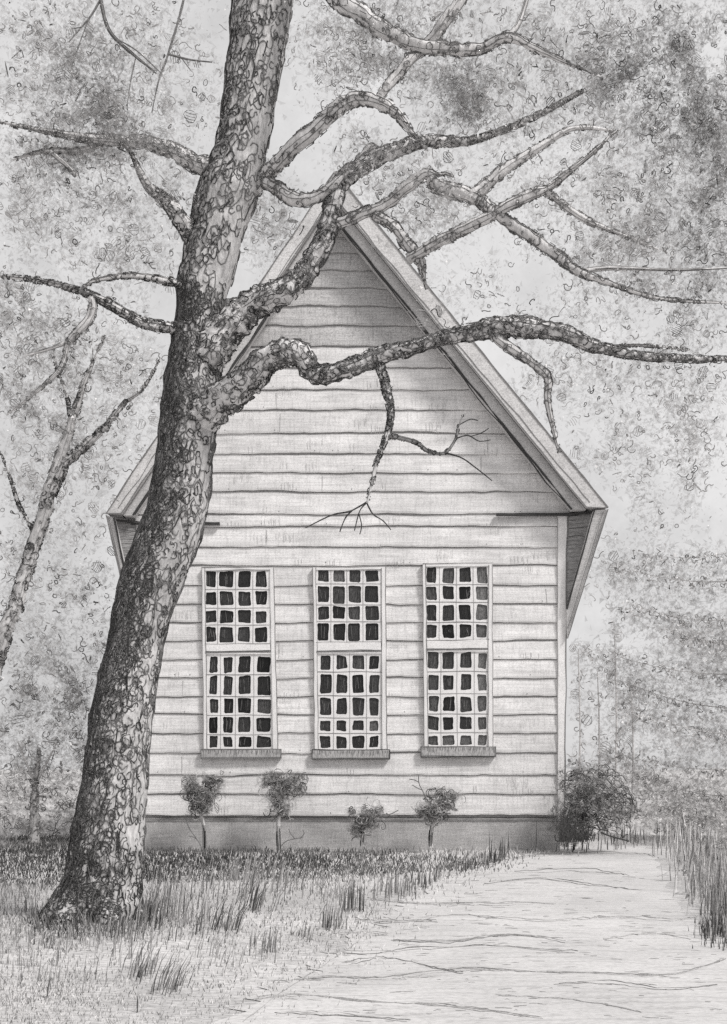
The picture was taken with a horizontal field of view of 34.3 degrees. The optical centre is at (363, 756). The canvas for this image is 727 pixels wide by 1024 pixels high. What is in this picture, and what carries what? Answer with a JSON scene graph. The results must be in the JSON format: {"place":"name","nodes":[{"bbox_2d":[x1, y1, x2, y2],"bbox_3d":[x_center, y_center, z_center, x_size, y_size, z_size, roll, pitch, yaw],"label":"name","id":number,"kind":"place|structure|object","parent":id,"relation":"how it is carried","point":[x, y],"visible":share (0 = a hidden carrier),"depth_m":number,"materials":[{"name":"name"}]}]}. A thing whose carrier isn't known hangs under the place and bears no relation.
{"place":"outdoors","nodes":[
{"label":"outdoors","id":0,"kind":"place"},
{"bbox_2d":[0,770,726,1023],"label":"ground","id":1,"kind":"structure","parent":0,"point":[691,805],"depth_m":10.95,"materials":[{"name":"grey plant"}]},
{"bbox_2d":[0,761,82,846],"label":"undergrowth","id":2,"kind":"object","parent":1,"relation":"on","point":[42,796],"visible":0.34,"depth_m":25.44,"materials":[{"name":"grey plant"}]},
{"bbox_2d":[0,495,114,843],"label":"young tree","id":3,"kind":"object","parent":1,"relation":"on","point":[35,828],"visible":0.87,"depth_m":21.45,"materials":[{"name":"grey plant"}]},
{"bbox_2d":[0,247,163,680],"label":"leaning tree","id":4,"kind":"object","parent":1,"relation":"on","point":[64,459],"visible":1,"depth_m":16.95,"materials":[{"name":"grey plant"}]},
{"bbox_2d":[0,0,303,541],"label":"tall tree","id":5,"kind":"object","parent":1,"relation":"on","point":[72,235],"visible":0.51,"depth_m":31.90,"materials":[{"name":"grey plant"}]},
{"bbox_2d":[179,771,226,851],"bbox_3d":[-2.665,0.918,19.355,0.901,1.425,0.568,0,0,0],"label":"standard shrub","id":6,"kind":"object","parent":1,"relation":"on","point":[204,794],"visible":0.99,"depth_m":19.28,"materials":[{"name":"grey plant"}]},
{"bbox_2d":[257,768,308,852],"bbox_3d":[-1.348,0.918,19.351,0.968,1.469,0.471,0,0,0],"label":"standard shrub","id":7,"kind":"object","parent":1,"relation":"on","point":[278,831],"visible":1,"depth_m":19.30,"materials":[{"name":"grey plant"}]},
{"bbox_2d":[0,820,649,1011],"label":"tall grass","id":8,"kind":"structure","parent":1,"relation":"on","point":[153,909],"depth_m":10.88,"materials":[{"name":"grey plant"}]},
{"bbox_2d":[106,172,608,849],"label":"chapel","id":9,"kind":"structure","parent":1,"relation":"on","point":[424,636],"depth_m":19.98,"materials":[{"name":"white wood"}]},
{"bbox_2d":[200,566,281,758],"bbox_3d":[-2.071,-1.580,19.933,1.370,3.268,0.104,0,0,0],"label":"window","id":10,"kind":"structure","parent":9,"relation":"in","point":[240,715],"depth_m":19.93,"materials":[{"name":"paint"}]},
{"bbox_2d":[312,566,389,759],"bbox_3d":[-0.213,-1.582,19.933,1.332,3.283,0.104,0,0,0],"label":"window","id":11,"kind":"structure","parent":9,"relation":"in","point":[350,680],"depth_m":19.93,"materials":[{"name":"paint"}]},
{"bbox_2d":[420,563,495,757],"bbox_3d":[1.605,-1.624,19.933,1.276,3.305,0.104,0,0,0],"label":"window","id":12,"kind":"structure","parent":9,"relation":"in","point":[458,598],"depth_m":19.93,"materials":[{"name":"paint"}]},
{"bbox_2d":[0,0,726,924],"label":"oak tree","id":13,"kind":"object","parent":1,"relation":"on","point":[210,326],"visible":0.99,"depth_m":10.67,"materials":[{"name":"grey plant"}]},
{"bbox_2d":[345,797,397,845],"bbox_3d":[0.120,1.070,19.337,0.917,0.826,0.481,0,0,0],"label":"standard shrub","id":14,"kind":"object","parent":1,"relation":"on","point":[358,825],"visible":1,"depth_m":19.30,"materials":[{"name":"grey plant"}]},
{"bbox_2d":[409,775,465,847],"bbox_3d":[1.232,0.904,19.350,0.975,1.200,0.481,0,0,0],"label":"standard shrub","id":15,"kind":"object","parent":1,"relation":"on","point":[442,799],"visible":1,"depth_m":19.28,"materials":[{"name":"grey plant"}]},
{"bbox_2d":[284,0,605,260],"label":"tall tree","id":16,"kind":"object","parent":1,"relation":"on","point":[439,13],"visible":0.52,"depth_m":41.94,"materials":[{"name":"grey plant"}]},
{"bbox_2d":[567,642,591,817],"bbox_3d":[5.497,-0.701,29.946,0.742,4.592,1.554,0,0,8],"label":"sapling","id":17,"kind":"object","parent":1,"relation":"on","point":[580,720],"visible":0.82,"depth_m":29.98,"materials":[{"name":"grey plant"}]},
{"bbox_2d":[550,756,642,846],"bbox_3d":[3.754,0.741,19.361,1.693,1.631,1.570,0,0,0],"label":"bush","id":18,"kind":"object","parent":1,"relation":"on","point":[575,830],"visible":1,"depth_m":18.89,"materials":[{"name":"grey plant"}]},
{"bbox_2d":[587,666,610,812],"bbox_3d":[6.583,-0.590,32.951,0.812,4.385,1.501,0,0,16],"label":"sapling","id":19,"kind":"object","parent":1,"relation":"on","point":[599,735],"visible":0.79,"depth_m":32.98,"materials":[{"name":"grey plant"}]},
{"bbox_2d":[491,0,726,517],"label":"tall tree","id":20,"kind":"object","parent":1,"relation":"on","point":[720,165],"visible":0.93,"depth_m":29.93,"materials":[{"name":"grey plant"}]},
{"bbox_2d":[602,617,626,816],"bbox_3d":[6.605,-1.073,31.020,0.931,5.354,1.621,0,0,0],"label":"sapling","id":21,"kind":"object","parent":1,"relation":"on","point":[616,710],"visible":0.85,"depth_m":30.98,"materials":[{"name":"grey plant"}]},
{"bbox_2d":[514,309,721,613],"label":"tall tree","id":22,"kind":"object","parent":1,"relation":"on","point":[627,435],"visible":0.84,"depth_m":45.84,"materials":[{"name":"grey plant"}]},
{"bbox_2d":[622,682,642,809],"bbox_3d":[7.767,-0.531,34.043,0.899,4.272,1.371,0,0,0],"label":"sapling","id":23,"kind":"object","parent":1,"relation":"on","point":[632,771],"visible":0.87,"depth_m":33.98,"materials":[{"name":"grey plant"}]},
{"bbox_2d":[570,715,726,906],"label":"undergrowth","id":24,"kind":"object","parent":1,"relation":"on","point":[681,824],"visible":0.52,"depth_m":26.07,"materials":[{"name":"grey plant"}]},
{"bbox_2d":[581,546,726,844],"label":"spruce tree","id":25,"kind":"object","parent":1,"relation":"on","point":[683,701],"visible":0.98,"depth_m":21.70,"materials":[{"name":"grey plant"}]},
{"bbox_2d":[646,806,726,950],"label":"reeds","id":26,"kind":"object","parent":1,"relation":"on","point":[720,880],"visible":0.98,"depth_m":14.24,"materials":[{"name":"grey plant"}]},
{"bbox_2d":[0,0,726,769],"label":"sky","id":27,"kind":"structure","parent":0,"point":[533,278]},
{"bbox_2d":[211,797,726,1023],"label":"path","id":28,"kind":"structure","parent":0,"point":[484,987],"depth_m":9.26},
{"bbox_2d":[246,851,725,1021],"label":"path ruts","id":29,"kind":"structure","parent":28,"relation":"on","point":[472,968],"depth_m":9.37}
]}

